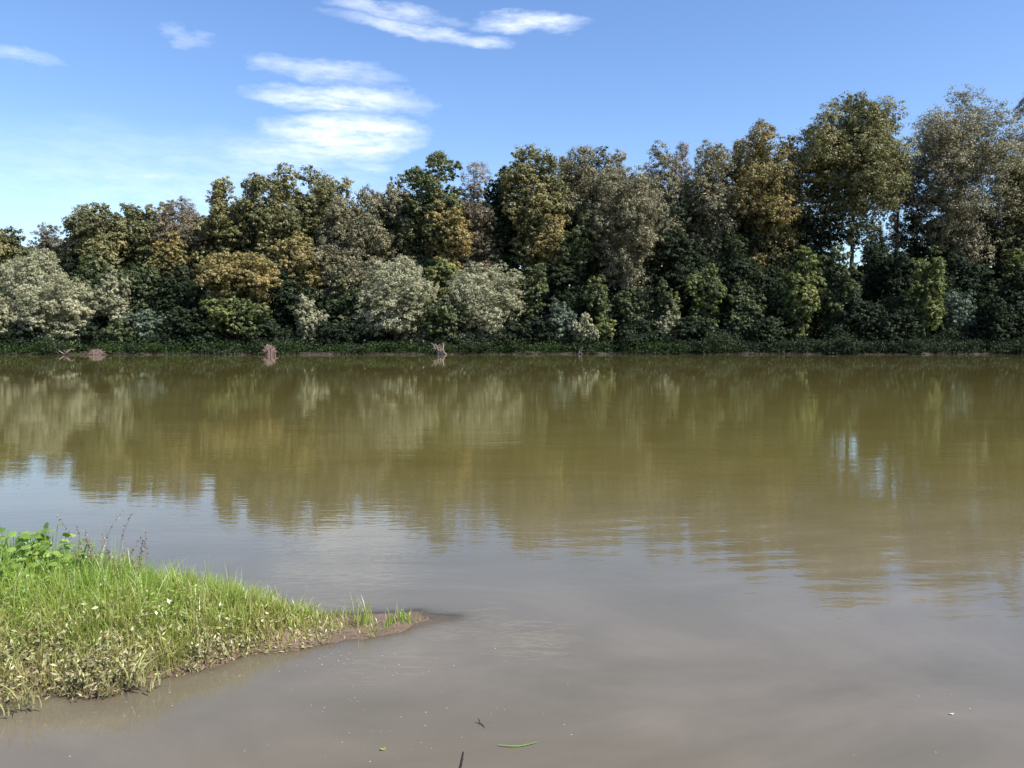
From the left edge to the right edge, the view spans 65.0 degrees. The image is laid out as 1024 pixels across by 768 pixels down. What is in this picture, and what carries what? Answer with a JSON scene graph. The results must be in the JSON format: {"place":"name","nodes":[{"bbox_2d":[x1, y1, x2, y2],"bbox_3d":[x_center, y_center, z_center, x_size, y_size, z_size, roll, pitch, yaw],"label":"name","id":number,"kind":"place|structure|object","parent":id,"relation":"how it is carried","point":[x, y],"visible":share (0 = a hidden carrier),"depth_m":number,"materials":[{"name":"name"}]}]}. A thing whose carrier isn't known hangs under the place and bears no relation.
{"place":"outdoors","nodes":[
{"label":"outdoors","id":0,"kind":"place"},
{"bbox_2d":[0,354,1023,767],"bbox_3d":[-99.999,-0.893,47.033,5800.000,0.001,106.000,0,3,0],"label":"river","id":1,"kind":"structure","parent":0,"point":[712,560],"depth_m":7.51,"materials":[{"name":"liquid"}]},
{"bbox_2d":[0,343,1023,704],"bbox_3d":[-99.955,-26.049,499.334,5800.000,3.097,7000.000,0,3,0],"label":"ground","id":2,"kind":"structure","parent":0,"point":[350,633],"depth_m":5.22,"materials":[{"name":"soil"}]},
{"bbox_2d":[0,293,23,347],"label":"willow tree","id":3,"kind":"object","parent":2,"relation":"on","point":[7,322],"visible":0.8,"depth_m":96.32,"materials":[{"name":"green plant"}]},
{"bbox_2d":[0,226,37,302],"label":"poplar tree","id":4,"kind":"object","parent":2,"relation":"on","point":[11,246],"visible":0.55,"depth_m":106.70,"materials":[{"name":"green plant"}]},
{"bbox_2d":[0,327,44,348],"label":"shrub","id":5,"kind":"object","parent":2,"relation":"on","point":[16,332],"visible":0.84,"depth_m":94.72,"materials":[{"name":"green plant"}]},
{"bbox_2d":[0,527,51,571],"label":"broadleaf plant","id":6,"kind":"object","parent":2,"relation":"on","point":[11,534],"visible":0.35,"depth_m":5.49,"materials":[{"name":"green plant"}]},
{"bbox_2d":[0,247,70,324],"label":"willow tree","id":7,"kind":"object","parent":2,"relation":"on","point":[40,267],"visible":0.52,"depth_m":98.78,"materials":[{"name":"green plant"}]},
{"bbox_2d":[26,222,67,269],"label":"broadleaf tree","id":8,"kind":"object","parent":2,"relation":"on","point":[47,241],"visible":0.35,"depth_m":113.76,"materials":[{"name":"green plant"}]},
{"bbox_2d":[13,522,84,565],"bbox_3d":[-3.261,1.206,5.640,0.466,0.462,0.482,0,3,0],"label":"broadleaf plant","id":9,"kind":"object","parent":2,"relation":"on","point":[39,535],"visible":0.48,"depth_m":5.58,"materials":[{"name":"green plant"}]},
{"bbox_2d":[10,277,107,343],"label":"willow tree","id":10,"kind":"object","parent":2,"relation":"on","point":[64,309],"visible":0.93,"depth_m":96.00,"materials":[{"name":"green plant"}]},
{"bbox_2d":[68,323,109,347],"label":"shrub","id":11,"kind":"object","parent":2,"relation":"on","point":[88,331],"visible":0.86,"depth_m":96.08,"materials":[{"name":"green plant"}]},
{"bbox_2d":[70,253,114,328],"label":"broadleaf tree","id":12,"kind":"object","parent":2,"relation":"on","point":[94,268],"visible":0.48,"depth_m":103.15,"materials":[{"name":"green plant"}]},
{"bbox_2d":[54,202,143,292],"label":"broadleaf tree","id":13,"kind":"object","parent":2,"relation":"on","point":[85,227],"visible":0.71,"depth_m":107.08,"materials":[{"name":"green plant"}]},
{"bbox_2d":[97,266,131,340],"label":"willow tree","id":14,"kind":"object","parent":2,"relation":"on","point":[114,304],"visible":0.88,"depth_m":99.18,"materials":[{"name":"green plant"}]},
{"bbox_2d":[101,318,138,349],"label":"shrub","id":15,"kind":"object","parent":2,"relation":"on","point":[119,331],"visible":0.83,"depth_m":96.40,"materials":[{"name":"green plant"}]},
{"bbox_2d":[0,552,268,640],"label":"herbs","id":16,"kind":"object","parent":2,"relation":"on","point":[111,611],"visible":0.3,"depth_m":4.89,"materials":[{"name":"green plant"}]},
{"bbox_2d":[109,261,169,320],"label":"broadleaf tree","id":17,"kind":"object","parent":2,"relation":"on","point":[138,283],"visible":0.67,"depth_m":101.65,"materials":[{"name":"green plant"}]},
{"bbox_2d":[111,202,169,279],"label":"broadleaf tree","id":18,"kind":"object","parent":2,"relation":"on","point":[137,217],"visible":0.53,"depth_m":109.79,"materials":[{"name":"green plant"}]},
{"bbox_2d":[117,308,166,345],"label":"shrub","id":19,"kind":"object","parent":2,"relation":"on","point":[142,324],"visible":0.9,"depth_m":97.52,"materials":[{"name":"green plant"}]},
{"bbox_2d":[107,643,178,690],"bbox_3d":[-1.951,1.523,4.325,0.362,0.210,0.325,2,4,37],"label":"grass tuft","id":20,"kind":"object","parent":2,"relation":"on","point":[139,676],"visible":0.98,"depth_m":4.33,"materials":[{"name":"plant"}]},
{"bbox_2d":[0,626,325,701],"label":"plant litter","id":21,"kind":"object","parent":2,"relation":"on","point":[246,653],"visible":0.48,"depth_m":4.77,"materials":[{"name":"brown plant"}]},
{"bbox_2d":[146,230,191,340],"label":"broadleaf tree","id":22,"kind":"object","parent":2,"relation":"on","point":[174,252],"visible":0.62,"depth_m":105.90,"materials":[{"name":"green plant"}]},
{"bbox_2d":[0,587,341,704],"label":"silty weeds","id":23,"kind":"object","parent":2,"relation":"on","point":[74,675],"visible":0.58,"depth_m":4.45,"materials":[{"name":"green plant"}]},
{"bbox_2d":[0,524,352,692],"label":"grass","id":24,"kind":"structure","parent":2,"relation":"on","point":[79,589],"depth_m":4.89,"materials":[{"name":"green plant"}]},
{"bbox_2d":[147,264,205,328],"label":"broadleaf tree","id":25,"kind":"object","parent":2,"relation":"on","point":[187,294],"visible":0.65,"depth_m":102.20,"materials":[{"name":"green plant"}]},
{"bbox_2d":[145,195,219,289],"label":"broadleaf tree","id":26,"kind":"object","parent":2,"relation":"on","point":[186,219],"visible":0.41,"depth_m":110.39,"materials":[{"name":"green plant"}]},
{"bbox_2d":[157,305,213,349],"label":"shrub","id":27,"kind":"object","parent":2,"relation":"on","point":[188,318],"visible":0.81,"depth_m":96.54,"materials":[{"name":"green plant"}]},
{"bbox_2d":[186,176,254,297],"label":"poplar tree","id":28,"kind":"object","parent":2,"relation":"on","point":[219,210],"visible":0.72,"depth_m":110.07,"materials":[{"name":"green plant"}]},
{"bbox_2d":[198,295,272,343],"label":"shrub","id":29,"kind":"object","parent":2,"relation":"on","point":[237,314],"visible":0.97,"depth_m":96.70,"materials":[{"name":"green plant"}]},
{"bbox_2d":[189,251,283,339],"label":"broadleaf tree","id":30,"kind":"object","parent":2,"relation":"on","point":[241,274],"visible":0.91,"depth_m":100.34,"materials":[{"name":"green plant"}]},
{"bbox_2d":[228,162,302,268],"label":"poplar tree","id":31,"kind":"object","parent":2,"relation":"on","point":[270,216],"visible":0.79,"depth_m":109.71,"materials":[{"name":"green plant"}]},
{"bbox_2d":[243,318,294,343],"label":"shrub","id":32,"kind":"object","parent":2,"relation":"on","point":[267,329],"visible":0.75,"depth_m":97.57,"materials":[{"name":"green plant"}]},
{"bbox_2d":[263,269,328,338],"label":"broadleaf tree","id":33,"kind":"object","parent":2,"relation":"on","point":[295,288],"visible":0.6,"depth_m":103.62,"materials":[{"name":"green plant"}]},
{"bbox_2d":[268,230,328,292],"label":"broadleaf tree","id":34,"kind":"object","parent":2,"relation":"on","point":[292,258],"visible":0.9,"depth_m":105.91,"materials":[{"name":"green plant"}]},
{"bbox_2d":[292,293,328,349],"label":"shrub","id":35,"kind":"object","parent":2,"relation":"on","point":[309,319],"visible":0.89,"depth_m":100.41,"materials":[{"name":"green plant"}]},
{"bbox_2d":[287,164,354,304],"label":"poplar tree","id":36,"kind":"object","parent":2,"relation":"on","point":[322,192],"visible":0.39,"depth_m":113.23,"materials":[{"name":"green plant"}]},
{"bbox_2d":[307,320,353,348],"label":"shrub","id":37,"kind":"object","parent":2,"relation":"on","point":[325,332],"visible":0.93,"depth_m":99.50,"materials":[{"name":"green plant"}]},
{"bbox_2d":[306,243,369,310],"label":"broadleaf tree","id":38,"kind":"object","parent":2,"relation":"on","point":[346,263],"visible":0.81,"depth_m":106.76,"materials":[{"name":"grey plant"}]},
{"bbox_2d":[326,275,369,339],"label":"broadleaf tree","id":39,"kind":"object","parent":2,"relation":"on","point":[349,303],"visible":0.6,"depth_m":104.64,"materials":[{"name":"green plant"}]},
{"bbox_2d":[314,187,391,290],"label":"broadleaf tree","id":40,"kind":"object","parent":2,"relation":"on","point":[356,228],"visible":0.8,"depth_m":109.91,"materials":[{"name":"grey plant"}]},
{"bbox_2d":[0,339,742,354],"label":"creepers","id":41,"kind":"object","parent":2,"relation":"on","point":[544,348],"visible":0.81,"depth_m":98.47,"materials":[{"name":"green plant"}]},
{"bbox_2d":[361,174,418,336],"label":"broadleaf tree","id":42,"kind":"object","parent":2,"relation":"on","point":[391,201],"visible":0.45,"depth_m":114.16,"materials":[{"name":"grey plant"}]},
{"bbox_2d":[348,254,442,347],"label":"willow tree","id":43,"kind":"object","parent":2,"relation":"on","point":[398,293],"visible":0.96,"depth_m":100.73,"materials":[{"name":"green plant"}]},
{"bbox_2d":[396,150,465,320],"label":"poplar tree","id":44,"kind":"object","parent":2,"relation":"on","point":[427,181],"visible":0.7,"depth_m":113.11,"materials":[{"name":"green plant"}]},
{"bbox_2d":[426,257,457,305],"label":"broadleaf tree","id":45,"kind":"object","parent":2,"relation":"on","point":[442,271],"visible":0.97,"depth_m":105.75,"materials":[{"name":"green plant"}]},
{"bbox_2d":[419,300,470,350],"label":"shrub","id":46,"kind":"object","parent":2,"relation":"on","point":[445,318],"visible":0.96,"depth_m":100.91,"materials":[{"name":"green plant"}]},
{"bbox_2d":[424,199,473,273],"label":"broadleaf tree","id":47,"kind":"object","parent":2,"relation":"on","point":[455,238],"visible":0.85,"depth_m":111.17,"materials":[{"name":"green plant"}]},
{"bbox_2d":[455,161,507,274],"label":"broadleaf tree","id":48,"kind":"object","parent":2,"relation":"on","point":[478,233],"visible":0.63,"depth_m":115.96,"materials":[{"name":"green plant"}]},
{"bbox_2d":[439,260,526,345],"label":"willow tree","id":49,"kind":"object","parent":2,"relation":"on","point":[481,298],"visible":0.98,"depth_m":102.51,"materials":[{"name":"green plant"}]},
{"bbox_2d":[476,165,526,302],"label":"broadleaf tree","id":50,"kind":"object","parent":2,"relation":"on","point":[491,195],"visible":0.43,"depth_m":117.45,"materials":[{"name":"green plant"}]},
{"bbox_2d":[1,188,1001,340],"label":"woodland","id":51,"kind":"object","parent":2,"relation":"on","point":[683,213],"visible":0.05,"depth_m":116.67,"materials":[{"name":"green plant"}]},
{"bbox_2d":[0,321,1023,354],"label":"bushes","id":52,"kind":"object","parent":2,"relation":"on","point":[350,338],"visible":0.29,"depth_m":102.14,"materials":[{"name":"green plant"}]},
{"bbox_2d":[4,270,1023,346],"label":"undergrowth","id":53,"kind":"object","parent":2,"relation":"on","point":[896,302],"visible":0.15,"depth_m":110.49,"materials":[{"name":"green plant"}]},
{"bbox_2d":[492,319,539,345],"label":"shrub","id":54,"kind":"object","parent":2,"relation":"on","point":[515,328],"visible":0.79,"depth_m":103.06,"materials":[{"name":"green plant"}]},
{"bbox_2d":[512,262,548,320],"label":"broadleaf tree","id":55,"kind":"object","parent":2,"relation":"on","point":[531,288],"visible":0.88,"depth_m":106.14,"materials":[{"name":"green plant"}]},
{"bbox_2d":[494,143,575,315],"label":"poplar tree","id":56,"kind":"object","parent":2,"relation":"on","point":[545,196],"visible":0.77,"depth_m":114.89,"materials":[{"name":"green plant"}]},
{"bbox_2d":[519,313,555,348],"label":"shrub","id":57,"kind":"object","parent":2,"relation":"on","point":[540,326],"visible":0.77,"depth_m":103.90,"materials":[{"name":"green plant"}]},
{"bbox_2d":[521,213,566,321],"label":"broadleaf tree","id":58,"kind":"object","parent":2,"relation":"on","point":[542,244],"visible":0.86,"depth_m":113.74,"materials":[{"name":"green plant"}]},
{"bbox_2d":[533,260,587,319],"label":"broadleaf tree","id":59,"kind":"object","parent":2,"relation":"on","point":[559,278],"visible":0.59,"depth_m":113.13,"materials":[{"name":"green plant"}]},
{"bbox_2d":[544,296,580,344],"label":"shrub","id":60,"kind":"object","parent":2,"relation":"on","point":[562,320],"visible":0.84,"depth_m":105.53,"materials":[{"name":"green plant"}]},
{"bbox_2d":[554,212,599,336],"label":"broadleaf tree","id":61,"kind":"object","parent":2,"relation":"on","point":[578,245],"visible":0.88,"depth_m":113.02,"materials":[{"name":"green plant"}]},
{"bbox_2d":[567,312,599,344],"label":"sapling","id":62,"kind":"object","parent":2,"relation":"on","point":[582,328],"visible":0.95,"depth_m":103.68,"materials":[{"name":"green plant"}]},
{"bbox_2d":[554,144,629,284],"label":"poplar tree","id":63,"kind":"object","parent":2,"relation":"on","point":[586,176],"visible":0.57,"depth_m":118.98,"materials":[{"name":"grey plant"}]},
{"bbox_2d":[581,274,613,337],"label":"broadleaf tree","id":64,"kind":"object","parent":2,"relation":"on","point":[594,292],"visible":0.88,"depth_m":108.36,"materials":[{"name":"green plant"}]},
{"bbox_2d":[594,313,616,346],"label":"sapling","id":65,"kind":"object","parent":2,"relation":"on","point":[602,324],"visible":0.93,"depth_m":104.96,"materials":[{"name":"green plant"}]},
{"bbox_2d":[584,165,670,340],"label":"poplar tree","id":66,"kind":"object","parent":2,"relation":"on","point":[619,223],"visible":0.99,"depth_m":111.83,"materials":[{"name":"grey plant"}]},
{"bbox_2d":[616,287,648,342],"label":"shrub","id":67,"kind":"object","parent":2,"relation":"on","point":[632,315],"visible":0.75,"depth_m":107.44,"materials":[{"name":"green plant"}]},
{"bbox_2d":[613,263,666,318],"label":"broadleaf tree","id":68,"kind":"object","parent":2,"relation":"on","point":[653,277],"visible":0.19,"depth_m":115.85,"materials":[{"name":"green plant"}]},
{"bbox_2d":[616,319,664,348],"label":"shrub","id":69,"kind":"object","parent":2,"relation":"on","point":[627,330],"visible":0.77,"depth_m":104.57,"materials":[{"name":"green plant"}]},
{"bbox_2d":[629,140,688,304],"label":"poplar tree","id":70,"kind":"object","parent":2,"relation":"on","point":[656,183],"visible":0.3,"depth_m":119.89,"materials":[{"name":"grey plant"}]},
{"bbox_2d":[647,279,682,341],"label":"shrub","id":71,"kind":"object","parent":2,"relation":"on","point":[668,301],"visible":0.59,"depth_m":108.73,"materials":[{"name":"green plant"}]},
{"bbox_2d":[666,141,704,230],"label":"poplar tree","id":72,"kind":"object","parent":2,"relation":"on","point":[682,154],"visible":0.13,"depth_m":126.97,"materials":[{"name":"green plant"}]},
{"bbox_2d":[653,226,725,317],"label":"broadleaf tree","id":73,"kind":"object","parent":2,"relation":"on","point":[683,261],"visible":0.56,"depth_m":114.38,"materials":[{"name":"green plant"}]},
{"bbox_2d":[670,313,718,347],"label":"shrub","id":74,"kind":"object","parent":2,"relation":"on","point":[686,328],"visible":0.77,"depth_m":104.84,"materials":[{"name":"green plant"}]},
{"bbox_2d":[684,263,726,331],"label":"shrub","id":75,"kind":"object","parent":2,"relation":"on","point":[703,292],"visible":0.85,"depth_m":109.98,"materials":[{"name":"green plant"}]},
{"bbox_2d":[677,138,753,271],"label":"poplar tree","id":76,"kind":"object","parent":2,"relation":"on","point":[712,191],"visible":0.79,"depth_m":119.78,"materials":[{"name":"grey plant"}]},
{"bbox_2d":[698,233,771,317],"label":"broadleaf tree","id":77,"kind":"object","parent":2,"relation":"on","point":[738,268],"visible":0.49,"depth_m":113.02,"materials":[{"name":"green plant"}]},
{"bbox_2d":[717,280,766,336],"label":"shrub","id":78,"kind":"object","parent":2,"relation":"on","point":[736,305],"visible":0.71,"depth_m":109.66,"materials":[{"name":"green plant"}]},
{"bbox_2d":[736,315,791,349],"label":"shrub","id":79,"kind":"object","parent":2,"relation":"on","point":[770,324],"visible":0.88,"depth_m":105.82,"materials":[{"name":"green plant"}]},
{"bbox_2d":[716,118,814,272],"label":"poplar tree","id":80,"kind":"object","parent":2,"relation":"on","point":[769,185],"visible":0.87,"depth_m":118.82,"materials":[{"name":"green plant"}]},
{"bbox_2d":[752,253,791,340],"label":"broadleaf tree","id":81,"kind":"object","parent":2,"relation":"on","point":[775,274],"visible":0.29,"depth_m":114.56,"materials":[{"name":"green plant"}]},
{"bbox_2d":[760,190,823,336],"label":"broadleaf tree","id":82,"kind":"object","parent":2,"relation":"on","point":[789,251],"visible":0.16,"depth_m":121.35,"materials":[{"name":"green plant"}]},
{"bbox_2d":[777,245,830,344],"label":"broadleaf tree","id":83,"kind":"object","parent":2,"relation":"on","point":[802,298],"visible":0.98,"depth_m":107.62,"materials":[{"name":"green plant"}]},
{"bbox_2d":[793,180,861,327],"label":"broadleaf tree","id":84,"kind":"object","parent":2,"relation":"on","point":[826,239],"visible":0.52,"depth_m":120.81,"materials":[{"name":"green plant"}]},
{"bbox_2d":[815,242,862,344],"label":"broadleaf tree","id":85,"kind":"object","parent":2,"relation":"on","point":[839,286],"visible":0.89,"depth_m":107.81,"materials":[{"name":"green plant"}]},
{"bbox_2d":[661,337,1023,354],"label":"creepers","id":86,"kind":"object","parent":2,"relation":"on","point":[882,344],"visible":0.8,"depth_m":104.92,"materials":[{"name":"green plant"}]},
{"bbox_2d":[793,90,923,301],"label":"poplar tree","id":87,"kind":"object","parent":2,"relation":"on","point":[856,160],"visible":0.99,"depth_m":116.60,"materials":[{"name":"green plant"}]},
{"bbox_2d":[841,297,887,347],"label":"shrub","id":88,"kind":"object","parent":2,"relation":"on","point":[865,315],"visible":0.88,"depth_m":106.37,"materials":[{"name":"green plant"}]},
{"bbox_2d":[847,194,909,272],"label":"broadleaf tree","id":89,"kind":"object","parent":2,"relation":"on","point":[896,239],"visible":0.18,"depth_m":125.27,"materials":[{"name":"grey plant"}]},
{"bbox_2d":[853,237,915,311],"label":"broadleaf tree","id":90,"kind":"object","parent":2,"relation":"on","point":[892,272],"visible":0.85,"depth_m":116.03,"materials":[{"name":"green plant"}]},
{"bbox_2d":[869,306,923,349],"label":"shrub","id":91,"kind":"object","parent":2,"relation":"on","point":[902,326],"visible":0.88,"depth_m":105.42,"materials":[{"name":"green plant"}]},
{"bbox_2d":[878,151,921,252],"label":"broadleaf tree","id":92,"kind":"object","parent":2,"relation":"on","point":[896,220],"visible":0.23,"depth_m":124.57,"materials":[{"name":"green plant"}]},
{"bbox_2d":[886,187,957,276],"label":"broadleaf tree","id":93,"kind":"object","parent":2,"relation":"on","point":[918,253],"visible":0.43,"depth_m":124.99,"materials":[{"name":"green plant"}]},
{"bbox_2d":[900,245,947,339],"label":"broadleaf tree","id":94,"kind":"object","parent":2,"relation":"on","point":[931,305],"visible":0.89,"depth_m":109.44,"materials":[{"name":"green plant"}]},
{"bbox_2d":[897,84,1023,270],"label":"poplar tree","id":95,"kind":"object","parent":2,"relation":"on","point":[949,153],"visible":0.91,"depth_m":119.35,"materials":[{"name":"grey plant"}]},
{"bbox_2d":[941,289,982,340],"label":"shrub","id":96,"kind":"object","parent":2,"relation":"on","point":[957,313],"visible":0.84,"depth_m":110.07,"materials":[{"name":"green plant"}]},
{"bbox_2d":[933,251,994,336],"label":"broadleaf tree","id":97,"kind":"object","parent":2,"relation":"on","point":[970,277],"visible":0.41,"depth_m":116.31,"materials":[{"name":"green plant"}]},
{"bbox_2d":[955,200,1021,291],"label":"broadleaf tree","id":98,"kind":"object","parent":2,"relation":"on","point":[996,270],"visible":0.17,"depth_m":121.59,"materials":[{"name":"green plant"}]},
{"bbox_2d":[963,295,1019,349],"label":"shrub","id":99,"kind":"object","parent":2,"relation":"on","point":[995,321],"visible":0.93,"depth_m":108.00,"materials":[{"name":"green plant"}]},
{"bbox_2d":[975,268,1023,342],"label":"broadleaf tree","id":100,"kind":"object","parent":2,"relation":"on","point":[1012,294],"visible":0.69,"depth_m":111.72,"materials":[{"name":"green plant"}]},
{"bbox_2d":[987,159,1023,286],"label":"broadleaf tree","id":101,"kind":"object","parent":2,"relation":"on","point":[1013,240],"visible":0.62,"depth_m":119.33,"materials":[{"name":"green plant"}]},
{"bbox_2d":[1001,245,1023,338],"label":"broadleaf tree","id":102,"kind":"object","parent":2,"relation":"on","point":[1017,259],"visible":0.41,"depth_m":114.37,"materials":[{"name":"green plant"}]},
{"bbox_2d":[0,0,1023,335],"label":"sky","id":103,"kind":"structure","parent":0,"point":[113,103],"materials":[{"name":"blue"}]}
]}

